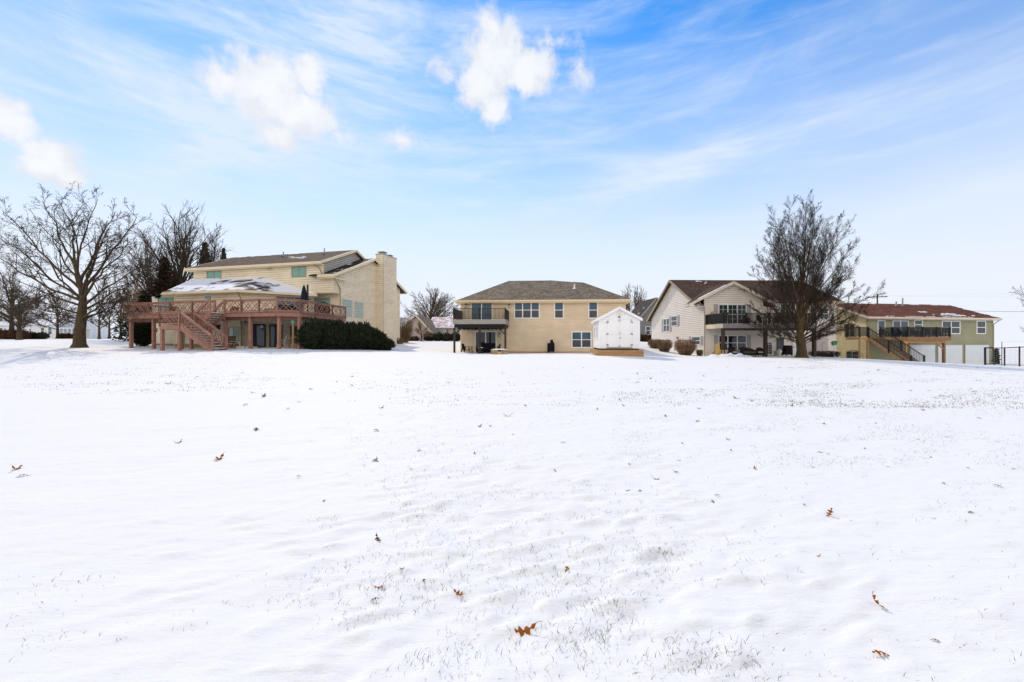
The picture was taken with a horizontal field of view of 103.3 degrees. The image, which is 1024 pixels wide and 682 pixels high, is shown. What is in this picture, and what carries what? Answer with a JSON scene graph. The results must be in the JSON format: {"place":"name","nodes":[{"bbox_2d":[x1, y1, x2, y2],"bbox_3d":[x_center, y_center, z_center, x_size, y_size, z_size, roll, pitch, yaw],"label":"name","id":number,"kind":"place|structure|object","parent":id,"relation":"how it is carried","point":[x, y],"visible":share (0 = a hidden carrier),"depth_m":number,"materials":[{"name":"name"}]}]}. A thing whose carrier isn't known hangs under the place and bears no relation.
{"place":"outdoors","nodes":[
{"label":"outdoors","id":0,"kind":"place"},
{"bbox_2d":[483,343,493,352],"bbox_3d":[-2.240,0.685,39.217,1.000,0.950,0.640,0,0,4],"label":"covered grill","id":1,"kind":"object","parent":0,"point":[488,346],"visible":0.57,"depth_m":38.93,"materials":[{"name":"black fabric"}]},
{"bbox_2d":[0,339,1023,681],"bbox_3d":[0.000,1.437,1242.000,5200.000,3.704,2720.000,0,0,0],"label":"ground","id":2,"kind":"structure","parent":0,"point":[140,505],"depth_m":3.44,"materials":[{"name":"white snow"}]},
{"bbox_2d":[0,295,31,339],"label":"bare tree","id":3,"kind":"object","parent":2,"relation":"on","point":[19,319],"visible":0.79,"depth_m":54.69,"materials":[{"name":"brown plant"}]},
{"bbox_2d":[0,328,31,338],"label":"hedge","id":4,"kind":"object","parent":2,"relation":"on","point":[7,334],"visible":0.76,"depth_m":59.62,"materials":[{"name":"brown plant"}]},
{"bbox_2d":[0,309,46,329],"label":"distant white house","id":5,"kind":"structure","parent":2,"relation":"on","point":[3,325],"depth_m":79.00,"materials":[{"name":"white"}]},
{"bbox_2d":[0,263,49,329],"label":"bare tree","id":6,"kind":"object","parent":2,"relation":"on","point":[10,316],"visible":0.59,"depth_m":61.75,"materials":[{"name":"brown plant"}]},
{"bbox_2d":[0,286,62,322],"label":"bare tree","id":7,"kind":"object","parent":2,"relation":"on","point":[32,302],"visible":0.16,"depth_m":82.85,"materials":[{"name":"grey plant"}]},
{"bbox_2d":[29,331,50,338],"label":"hedge","id":8,"kind":"object","parent":2,"relation":"on","point":[38,335],"visible":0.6,"depth_m":61.60,"materials":[{"name":"green plant"}]},
{"bbox_2d":[16,283,76,338],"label":"bare tree","id":9,"kind":"object","parent":2,"relation":"on","point":[57,321],"visible":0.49,"depth_m":69.91,"materials":[{"name":"grey plant"}]},
{"bbox_2d":[56,333,72,338],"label":"hedge","id":10,"kind":"object","parent":2,"relation":"on","point":[65,336],"visible":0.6,"depth_m":69.47,"materials":[{"name":"brown plant"}]},
{"bbox_2d":[25,314,112,338],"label":"white house","id":11,"kind":"structure","parent":2,"relation":"on","point":[91,330],"depth_m":77.96,"materials":[{"name":"white"}]},
{"bbox_2d":[0,180,159,347],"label":"spreading tree","id":12,"kind":"object","parent":2,"relation":"on","point":[79,340],"visible":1,"depth_m":31.06,"materials":[{"name":"grey plant"}]},
{"bbox_2d":[87,281,114,338],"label":"bare tree","id":13,"kind":"object","parent":2,"relation":"on","point":[98,326],"visible":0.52,"depth_m":65.94,"materials":[{"name":"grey plant"}]},
{"bbox_2d":[90,298,118,338],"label":"bare tree","id":14,"kind":"object","parent":2,"relation":"on","point":[109,328],"visible":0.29,"depth_m":73.92,"materials":[{"name":"brown plant"}]},
{"bbox_2d":[111,288,128,339],"bbox_3d":[-55.793,-3.866,58.209,3.329,8.098,2.797,0,0,0],"label":"bare tree","id":15,"kind":"object","parent":2,"relation":"on","point":[120,310],"visible":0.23,"depth_m":57.86,"materials":[{"name":"brown plant"}]},
{"bbox_2d":[104,290,151,341],"bbox_3d":[-45.348,-2.997,50.300,6.255,6.704,7.105,0,0,40],"label":"spruce tree","id":16,"kind":"object","parent":2,"relation":"on","point":[123,332],"visible":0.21,"depth_m":49.12,"materials":[{"name":"green plant"}]},
{"bbox_2d":[113,276,142,341],"bbox_3d":[-44.216,-3.568,47.077,2.931,7.989,3.171,0,0,34],"label":"bare tree","id":17,"kind":"object","parent":2,"relation":"on","point":[135,296],"visible":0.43,"depth_m":46.85,"materials":[{"name":"brown plant"}]},
{"bbox_2d":[108,225,155,305],"bbox_3d":[-53.973,-8.645,59.716,8.188,17.607,6.355,0,0,-42],"label":"bare tree","id":18,"kind":"object","parent":2,"relation":"on","point":[141,254],"visible":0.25,"depth_m":59.20,"materials":[{"name":"brown plant"}]},
{"bbox_2d":[126,322,157,346],"bbox_3d":[-32.467,-0.597,35.522,2.269,2.720,2.165,0,0,40],"label":"evergreen shrub","id":19,"kind":"object","parent":2,"relation":"on","point":[142,333],"visible":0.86,"depth_m":35.12,"materials":[{"name":"green plant"}]},
{"bbox_2d":[139,256,180,310],"bbox_3d":[-44.947,-5.311,52.311,8.574,11.170,7.564,0,0,41],"label":"brown conifer","id":20,"kind":"object","parent":2,"relation":"on","point":[169,281],"visible":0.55,"depth_m":51.53,"materials":[{"name":"grey plant"}]},
{"bbox_2d":[121,199,222,295],"bbox_3d":[-44.978,-9.502,54.808,12.350,19.537,13.383,0,0,-13],"label":"bare tree","id":21,"kind":"object","parent":2,"relation":"on","point":[183,257],"visible":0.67,"depth_m":53.98,"materials":[{"name":"grey plant"}]},
{"bbox_2d":[192,242,212,278],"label":"spruce tree","id":22,"kind":"object","parent":2,"relation":"on","point":[203,260],"visible":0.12,"depth_m":59.78,"materials":[{"name":"green plant"}]},
{"bbox_2d":[197,223,234,264],"bbox_3d":[-45.861,-9.065,62.407,6.183,18.429,5.922,0,0,0],"label":"bare tree","id":23,"kind":"object","parent":2,"relation":"on","point":[215,246],"visible":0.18,"depth_m":62.06,"materials":[{"name":"brown plant"}]},
{"bbox_2d":[220,248,226,258],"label":"spruce tree","id":24,"kind":"object","parent":2,"relation":"on","point":[223,250],"visible":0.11,"depth_m":65.86,"materials":[{"name":"green plant"}]},
{"bbox_2d":[228,336,235,347],"bbox_3d":[-22.402,0.065,32.217,0.611,1.000,0.715,0,0,-16],"label":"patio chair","id":25,"kind":"object","parent":2,"relation":"on","point":[231,338],"visible":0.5,"depth_m":32.47,"materials":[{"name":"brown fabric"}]},
{"bbox_2d":[127,298,345,350],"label":"wooden deck","id":26,"kind":"structure","parent":2,"relation":"on","point":[169,319],"depth_m":29.27,"materials":[{"name":"brown wood"}]},
{"bbox_2d":[274,304,295,311],"bbox_3d":[-18.104,-2.489,32.229,1.915,0.858,0.794,0,0,14],"label":"covered furniture","id":27,"kind":"object","parent":26,"relation":"on","point":[287,306],"visible":0.34,"depth_m":31.83,"materials":[{"name":"black fabric"}]},
{"bbox_2d":[301,285,306,303],"bbox_3d":[-16.915,-3.325,32.962,0.560,2.530,0.546,0,0,0],"label":"patio umbrella","id":28,"kind":"object","parent":26,"relation":"on","point":[303,294],"visible":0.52,"depth_m":32.83,"materials":[{"name":"blue fabric"}]},
{"bbox_2d":[307,284,310,310],"bbox_3d":[-16.696,-3.335,33.113,0.600,2.550,0.585,0,0,0],"label":"umbrella stand","id":29,"kind":"object","parent":26,"relation":"on","point":[308,298],"visible":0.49,"depth_m":33.06,"materials":[{"name":"black metal"}]},
{"bbox_2d":[314,302,329,314],"bbox_3d":[-15.684,-2.635,33.471,1.316,1.150,0.797,0,0,14],"label":"covered furniture","id":30,"kind":"object","parent":26,"relation":"on","point":[324,309],"visible":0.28,"depth_m":33.09,"materials":[{"name":"black plastic"}]},
{"bbox_2d":[152,248,406,347],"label":"cream house","id":31,"kind":"structure","parent":2,"relation":"on","point":[358,285],"depth_m":37.55,"materials":[{"name":"plastic"}]},
{"bbox_2d":[158,297,173,311],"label":"sliding door","id":32,"kind":"structure","parent":31,"relation":"in","point":[170,299],"depth_m":37.64,"materials":[{"name":"teal glass"}]},
{"bbox_2d":[207,271,221,277],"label":"window","id":33,"kind":"structure","parent":31,"relation":"in","point":[210,274],"depth_m":39.30,"materials":[{"name":"teal glass"}]},
{"bbox_2d":[228,327,239,340],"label":"window","id":34,"kind":"structure","parent":31,"relation":"in","point":[232,331],"depth_m":34.23,"materials":[{"name":"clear glass"}]},
{"bbox_2d":[253,324,265,346],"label":"patio door","id":35,"kind":"structure","parent":31,"relation":"in","point":[259,334],"depth_m":34.75,"materials":[{"name":"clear glass"}]},
{"bbox_2d":[269,324,282,346],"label":"patio door","id":36,"kind":"structure","parent":31,"relation":"in","point":[272,330],"depth_m":35.28,"materials":[{"name":"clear glass"}]},
{"bbox_2d":[276,296,303,309],"bbox_3d":[-19.672,-3.015,35.943,2.159,1.770,0.095,0,0,-31],"label":"sliding door","id":37,"kind":"structure","parent":31,"relation":"in","point":[283,298],"depth_m":35.99,"materials":[{"name":"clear glass"}]},
{"bbox_2d":[290,326,296,336],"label":"window","id":38,"kind":"structure","parent":31,"relation":"in","point":[295,327],"depth_m":35.99,"materials":[{"name":"grey glass"}]},
{"bbox_2d":[291,266,306,276],"bbox_3d":[-19.424,-6.315,36.968,1.558,0.949,0.095,0,0,14],"label":"window","id":39,"kind":"structure","parent":31,"relation":"in","point":[300,271],"depth_m":36.93,"materials":[{"name":"teal glass"}]},
{"bbox_2d":[314,298,330,303],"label":"sliding door","id":40,"kind":"structure","parent":31,"relation":"in","point":[327,300],"depth_m":37.38,"materials":[{"name":"teal glass"}]},
{"bbox_2d":[341,298,352,316],"bbox_3d":[-15.470,-3.092,38.049,0.095,1.677,1.572,0,0,14],"label":"window","id":41,"kind":"structure","parent":31,"relation":"in","point":[348,303],"depth_m":38.22,"materials":[{"name":"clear glass"}]},
{"bbox_2d":[353,301,363,318],"bbox_3d":[-15.045,-3.009,39.764,0.095,1.622,1.545,0,0,14],"label":"window","id":42,"kind":"structure","parent":31,"relation":"in","point":[358,309],"depth_m":39.72,"materials":[{"name":"teal glass"}]},
{"bbox_2d":[290,320,295,348],"bbox_3d":[-15.971,-0.380,29.583,0.340,2.500,0.160,0,0,0],"label":"mint post","id":43,"kind":"object","parent":2,"relation":"on","point":[293,322],"visible":0.71,"depth_m":29.52,"materials":[{"name":"paint"}]},
{"bbox_2d":[294,316,396,349],"bbox_3d":[-12.723,-0.388,31.416,7.898,3.059,2.557,0,0,-44],"label":"yew hedge","id":44,"kind":"object","parent":2,"relation":"on","point":[316,333],"visible":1,"depth_m":30.44,"materials":[{"name":"green plant"}]},
{"bbox_2d":[396,337,403,343],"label":"brown shrub","id":45,"kind":"object","parent":2,"relation":"on","point":[400,340],"visible":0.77,"depth_m":45.91,"materials":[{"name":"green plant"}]},
{"bbox_2d":[399,317,413,342],"bbox_3d":[-13.287,-1.319,49.998,2.390,3.334,2.409,0,0,0],"label":"tall shrub","id":46,"kind":"object","parent":2,"relation":"on","point":[405,335],"visible":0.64,"depth_m":49.56,"materials":[{"name":"brown plant"}]},
{"bbox_2d":[409,336,419,340],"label":"hedge","id":47,"kind":"object","parent":2,"relation":"on","point":[415,338],"visible":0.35,"depth_m":56.58,"materials":[{"name":"brown plant"}]},
{"bbox_2d":[404,314,440,340],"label":"gabled cottage","id":48,"kind":"structure","parent":2,"relation":"on","point":[426,322],"depth_m":59.90,"materials":[{"name":"grey"}]},
{"bbox_2d":[412,322,432,340],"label":"tree","id":49,"kind":"object","parent":2,"relation":"on","point":[420,328],"visible":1,"depth_m":55.93,"materials":[{"name":"brown plant"}]},
{"bbox_2d":[400,286,459,318],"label":"bare tree","id":50,"kind":"object","parent":2,"relation":"on","point":[439,307],"visible":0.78,"depth_m":91.08,"materials":[{"name":"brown plant"}]},
{"bbox_2d":[423,332,459,340],"bbox_3d":[-9.910,-0.545,58.014,5.892,1.726,2.020,0,0,0],"label":"hedge","id":51,"kind":"object","parent":2,"relation":"on","point":[446,336],"visible":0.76,"depth_m":57.52,"materials":[{"name":"green plant"}]},
{"bbox_2d":[431,317,459,333],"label":"ranch house","id":52,"kind":"structure","parent":2,"relation":"on","point":[443,325],"depth_m":66.54,"materials":[{"name":"grey"}]},
{"bbox_2d":[461,343,470,352],"bbox_3d":[-4.345,0.699,38.761,1.012,0.952,0.760,0,0,19],"label":"garden chair","id":53,"kind":"object","parent":2,"relation":"on","point":[464,347],"visible":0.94,"depth_m":38.77,"materials":[{"name":"black plastic"}]},
{"bbox_2d":[491,349,507,353],"bbox_3d":[-1.035,0.859,32.497,1.355,0.480,1.348,0,0,0],"label":"fire ring","id":54,"kind":"object","parent":2,"relation":"on","point":[498,351],"visible":0.88,"depth_m":32.00,"materials":[{"name":"stone"}]},
{"bbox_2d":[514,621,540,636],"bbox_3d":[0.086,1.497,2.118,0.154,0.053,0.073,-6,24,-18],"label":"oak leaf","id":55,"kind":"object","parent":2,"relation":"on","point":[521,631],"visible":1,"depth_m":2.12,"materials":[{"name":"brown plant"}]},
{"bbox_2d":[455,280,631,352],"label":"tan house","id":56,"kind":"structure","parent":2,"relation":"on","point":[562,315],"depth_m":40.11,"materials":[{"name":"plastic"}]},
{"bbox_2d":[453,307,508,353],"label":"balcony","id":57,"kind":"structure","parent":56,"relation":"attached to","point":[460,322],"depth_m":36.52,"materials":[{"name":"black plastic"}]},
{"bbox_2d":[471,303,492,317],"bbox_3d":[-3.024,-2.888,40.437,2.172,2.049,0.095,0,0,4],"label":"sliding door","id":58,"kind":"structure","parent":56,"relation":"in","point":[483,305],"depth_m":40.40,"materials":[{"name":"white paint"}]},
{"bbox_2d":[475,331,496,351],"bbox_3d":[-2.623,0.093,40.409,2.169,2.154,0.095,0,0,4],"label":"sliding door","id":59,"kind":"structure","parent":56,"relation":"in","point":[486,336],"depth_m":40.37,"materials":[{"name":"white paint"}]},
{"bbox_2d":[514,303,539,318],"bbox_3d":[1.470,-3.063,40.123,2.535,1.690,0.095,0,0,4],"label":"window","id":60,"kind":"structure","parent":56,"relation":"in","point":[521,310],"depth_m":40.11,"materials":[{"name":"white paint"}]},
{"bbox_2d":[554,303,563,318],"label":"window","id":61,"kind":"structure","parent":56,"relation":"in","point":[558,307],"depth_m":39.88,"materials":[{"name":"white paint"}]},
{"bbox_2d":[571,331,591,347],"bbox_3d":[6.813,-0.131,39.749,1.944,1.622,0.095,0,0,4],"label":"window","id":62,"kind":"structure","parent":56,"relation":"in","point":[579,339],"depth_m":39.72,"materials":[{"name":"glass"}]},
{"bbox_2d":[588,303,597,318],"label":"window","id":63,"kind":"structure","parent":56,"relation":"in","point":[592,307],"depth_m":39.65,"materials":[{"name":"white paint"}]},
{"bbox_2d":[547,340,554,351],"bbox_3d":[3.753,0.490,39.070,0.714,1.220,0.562,0,0,4],"label":"covered grill","id":64,"kind":"object","parent":2,"relation":"on","point":[550,346],"visible":1,"depth_m":38.83,"materials":[{"name":"black fabric"}]},
{"bbox_2d":[590,307,643,356],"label":"garden shed","id":65,"kind":"structure","parent":2,"relation":"on","point":[616,331],"depth_m":28.10,"materials":[{"name":"white paint"}]},
{"bbox_2d":[607,320,619,346],"bbox_3d":[7.014,-0.522,28.155,0.881,1.883,0.065,0,0,6],"label":"door","id":66,"kind":"structure","parent":65,"relation":"in","point":[613,326],"depth_m":28.15,"materials":[{"name":"white paint"}]},
{"bbox_2d":[620,320,632,346],"bbox_3d":[7.895,-0.522,28.057,0.881,1.883,0.075,0,0,6],"label":"door","id":67,"kind":"structure","parent":65,"relation":"in","point":[626,334],"depth_m":28.06,"materials":[{"name":"white paint"}]},
{"bbox_2d":[622,283,635,311],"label":"bare tree","id":68,"kind":"object","parent":2,"relation":"on","point":[627,296],"visible":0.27,"depth_m":83.95,"materials":[{"name":"brown plant"}]},
{"bbox_2d":[630,285,647,309],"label":"bare tree","id":69,"kind":"object","parent":2,"relation":"on","point":[638,301],"visible":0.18,"depth_m":87.84,"materials":[{"name":"grey plant"}]},
{"bbox_2d":[631,297,657,341],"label":"slate house","id":70,"kind":"structure","parent":2,"relation":"on","point":[643,309],"depth_m":66.08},
{"bbox_2d":[640,333,651,341],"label":"hedge","id":71,"kind":"object","parent":2,"relation":"on","point":[644,337],"visible":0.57,"depth_m":61.52,"materials":[{"name":"brown plant"}]},
{"bbox_2d":[647,339,660,348],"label":"brown shrub","id":72,"kind":"object","parent":2,"relation":"on","point":[651,343],"visible":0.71,"depth_m":46.72,"materials":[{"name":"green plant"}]},
{"bbox_2d":[656,339,672,351],"bbox_3d":[16.367,0.533,43.502,1.768,1.535,1.730,0,0,0],"label":"brown shrub","id":73,"kind":"object","parent":2,"relation":"on","point":[665,346],"visible":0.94,"depth_m":43.21,"materials":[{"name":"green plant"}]},
{"bbox_2d":[674,339,696,354],"bbox_3d":[17.186,0.665,40.207,2.295,1.774,2.292,0,0,0],"label":"brown shrub","id":74,"kind":"object","parent":2,"relation":"on","point":[680,348],"visible":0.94,"depth_m":39.78,"materials":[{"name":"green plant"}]},
{"bbox_2d":[696,349,703,355],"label":"grass clump","id":75,"kind":"object","parent":2,"relation":"on","point":[699,352],"visible":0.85,"depth_m":40.08,"materials":[{"name":"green plant"}]},
{"bbox_2d":[714,344,723,354],"bbox_3d":[19.021,0.890,37.353,0.660,1.249,1.013,0,0,10],"label":"cedar chair","id":76,"kind":"object","parent":2,"relation":"on","point":[716,351],"visible":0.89,"depth_m":37.57,"materials":[{"name":"yellow wood"}]},
{"bbox_2d":[703,353,751,356],"bbox_3d":[19.595,1.307,36.500,4.400,0.475,1.800,0,0,0],"label":"snow heap","id":77,"kind":"object","parent":2,"relation":"on","point":[729,355],"visible":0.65,"depth_m":36.08,"materials":[{"name":"white snow"}]},
{"bbox_2d":[646,280,844,356],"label":"pale house","id":78,"kind":"structure","parent":2,"relation":"on","point":[681,309],"depth_m":43.29,"materials":[{"name":"plastic"}]},
{"bbox_2d":[663,318,669,331],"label":"window","id":79,"kind":"structure","parent":78,"relation":"in","point":[666,328],"depth_m":50.06,"materials":[{"name":"grey glass"}]},
{"bbox_2d":[671,315,676,326],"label":"window","id":80,"kind":"structure","parent":78,"relation":"in","point":[673,318],"depth_m":47.84,"materials":[{"name":"white paint"}]},
{"bbox_2d":[691,336,699,344],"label":"window","id":81,"kind":"structure","parent":78,"relation":"in","point":[697,338],"depth_m":42.49,"materials":[{"name":"white glass"}]},
{"bbox_2d":[718,304,746,323],"bbox_3d":[22.336,-2.706,41.082,2.923,2.052,0.095,0,0,-2],"label":"window","id":82,"kind":"structure","parent":78,"relation":"in","point":[731,308],"depth_m":41.06,"materials":[{"name":"white paint"}]},
{"bbox_2d":[718,335,746,350],"bbox_3d":[22.336,0.189,41.082,2.923,1.568,0.095,0,0,-2],"label":"window","id":83,"kind":"structure","parent":78,"relation":"in","point":[736,342],"depth_m":41.07,"materials":[{"name":"grey glass"}]},
{"bbox_2d":[705,312,816,356],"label":"balcony","id":84,"kind":"structure","parent":78,"relation":"attached to","point":[714,320],"depth_m":38.06,"materials":[{"name":"wood"}]},
{"bbox_2d":[768,342,772,354],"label":"glazed door","id":85,"kind":"structure","parent":78,"relation":"in","point":[770,344],"depth_m":43.25,"materials":[{"name":"white paint"}]},
{"bbox_2d":[776,338,783,354],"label":"patio door","id":86,"kind":"structure","parent":78,"relation":"in","point":[780,343],"depth_m":43.29,"materials":[{"name":"grey glass"}]},
{"bbox_2d":[780,345,793,355],"bbox_3d":[28.515,0.980,41.917,1.240,1.059,0.500,0,0,0],"label":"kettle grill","id":87,"kind":"object","parent":2,"relation":"on","point":[787,349],"visible":1,"depth_m":41.67,"materials":[{"name":"black metal"}]},
{"bbox_2d":[737,188,884,357],"bbox_3d":[25.773,-5.546,35.100,13.067,14.669,8.050,0,0,0],"label":"pear tree","id":88,"kind":"object","parent":2,"relation":"on","point":[801,310],"visible":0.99,"depth_m":34.39,"materials":[{"name":"brown plant"}]},
{"bbox_2d":[808,350,840,356],"bbox_3d":[31.551,1.362,40.998,2.776,0.868,2.725,0,0,0],"label":"shrub","id":89,"kind":"object","parent":2,"relation":"on","point":[820,353],"visible":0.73,"depth_m":40.36,"materials":[{"name":"brown plant"}]},
{"bbox_2d":[846,327,950,362],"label":"raised deck","id":90,"kind":"structure","parent":2,"relation":"on","point":[934,333],"depth_m":41.84,"materials":[{"name":"brown wood"}]},
{"bbox_2d":[835,298,1002,363],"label":"sage house","id":91,"kind":"structure","parent":2,"relation":"on","point":[972,334],"depth_m":46.06,"materials":[{"name":"plastic"}]},
{"bbox_2d":[844,323,855,336],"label":"window","id":92,"kind":"structure","parent":91,"relation":"in","point":[847,323],"depth_m":45.81,"materials":[{"name":"grey glass"}]},
{"bbox_2d":[846,351,858,358],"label":"window","id":93,"kind":"structure","parent":91,"relation":"in","point":[847,356],"depth_m":45.47,"materials":[{"name":"grey glass"}]},
{"bbox_2d":[877,320,884,335],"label":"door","id":94,"kind":"structure","parent":91,"relation":"in","point":[880,323],"depth_m":44.25,"materials":[{"name":"white paint"}]},
{"bbox_2d":[892,320,908,336],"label":"sliding door","id":95,"kind":"structure","parent":91,"relation":"in","point":[895,323],"depth_m":44.71,"materials":[{"name":"white paint"}]},
{"bbox_2d":[914,320,922,326],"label":"window","id":96,"kind":"structure","parent":91,"relation":"in","point":[917,323],"depth_m":45.15,"materials":[{"name":"white paint"}]},
{"bbox_2d":[909,344,936,362],"bbox_3d":[45.872,1.680,45.248,3.742,2.740,0.076,0,0,-10],"label":"garage door","id":97,"kind":"structure","parent":91,"relation":"in","point":[929,350],"depth_m":45.31,"materials":[{"name":"white metal"}]},
{"bbox_2d":[941,321,959,333],"bbox_3d":[49.753,-1.543,45.961,2.619,1.512,0.095,0,0,-10],"label":"window","id":98,"kind":"structure","parent":91,"relation":"in","point":[955,325],"depth_m":45.99,"materials":[{"name":"grey glass"}]},
{"bbox_2d":[937,344,963,362],"bbox_3d":[49.669,1.680,45.929,3.770,2.740,0.075,0,0,-10],"label":"garage door","id":99,"kind":"structure","parent":91,"relation":"in","point":[954,352],"depth_m":45.96,"materials":[{"name":"white metal"}]},
{"bbox_2d":[964,344,990,363],"bbox_3d":[53.497,1.680,46.604,3.795,2.740,0.075,0,0,-10],"label":"garage door","id":100,"kind":"structure","parent":91,"relation":"in","point":[973,353],"depth_m":46.56,"materials":[{"name":"white metal"}]},
{"bbox_2d":[976,321,985,333],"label":"window","id":101,"kind":"structure","parent":91,"relation":"in","point":[980,325],"depth_m":46.69,"materials":[{"name":"white paint"}]},
{"bbox_2d":[984,347,994,364],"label":"leaning gate","id":102,"kind":"structure","parent":2,"relation":"on","point":[993,355],"depth_m":39.49,"materials":[{"name":"black metal"}]},
{"bbox_2d":[991,348,1000,363],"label":"arborvitae","id":103,"kind":"object","parent":2,"relation":"on","point":[996,352],"visible":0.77,"depth_m":46.81,"materials":[{"name":"green plant"}]},
{"bbox_2d":[985,346,1023,365],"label":"wire fence","id":104,"kind":"object","parent":2,"relation":"on","point":[1015,357],"visible":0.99,"depth_m":34.96,"materials":[{"name":"black metal"}]},
{"bbox_2d":[1011,285,1023,331],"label":"bare tree","id":105,"kind":"object","parent":2,"relation":"on","point":[1018,298],"visible":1,"depth_m":48.50,"materials":[{"name":"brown plant"}]},
{"bbox_2d":[0,0,1023,340],"label":"sky","id":106,"kind":"structure","parent":0,"point":[477,145],"materials":[{"name":"blue"}]},
{"bbox_2d":[727,347,738,354],"bbox_3d":[21.434,1.060,39.504,0.850,0.880,0.795,0,0,-22],"label":"wicker chair","id":107,"kind":"object","parent":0,"point":[732,351],"visible":0.83,"depth_m":39.30,"materials":[{"name":"black wicker"}]},
{"bbox_2d":[740,347,756,356],"bbox_3d":[22.925,1.060,39.458,1.488,0.880,0.795,0,0,-2],"label":"wicker sofa","id":108,"kind":"object","parent":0,"point":[746,351],"visible":0.87,"depth_m":39.23,"materials":[{"name":"black wicker"}]},
{"bbox_2d":[756,347,762,356],"bbox_3d":[24.207,1.060,39.501,0.850,0.880,0.795,0,0,13],"label":"wicker chair","id":109,"kind":"object","parent":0,"point":[759,351],"visible":0.57,"depth_m":39.38,"materials":[{"name":"black wicker"}]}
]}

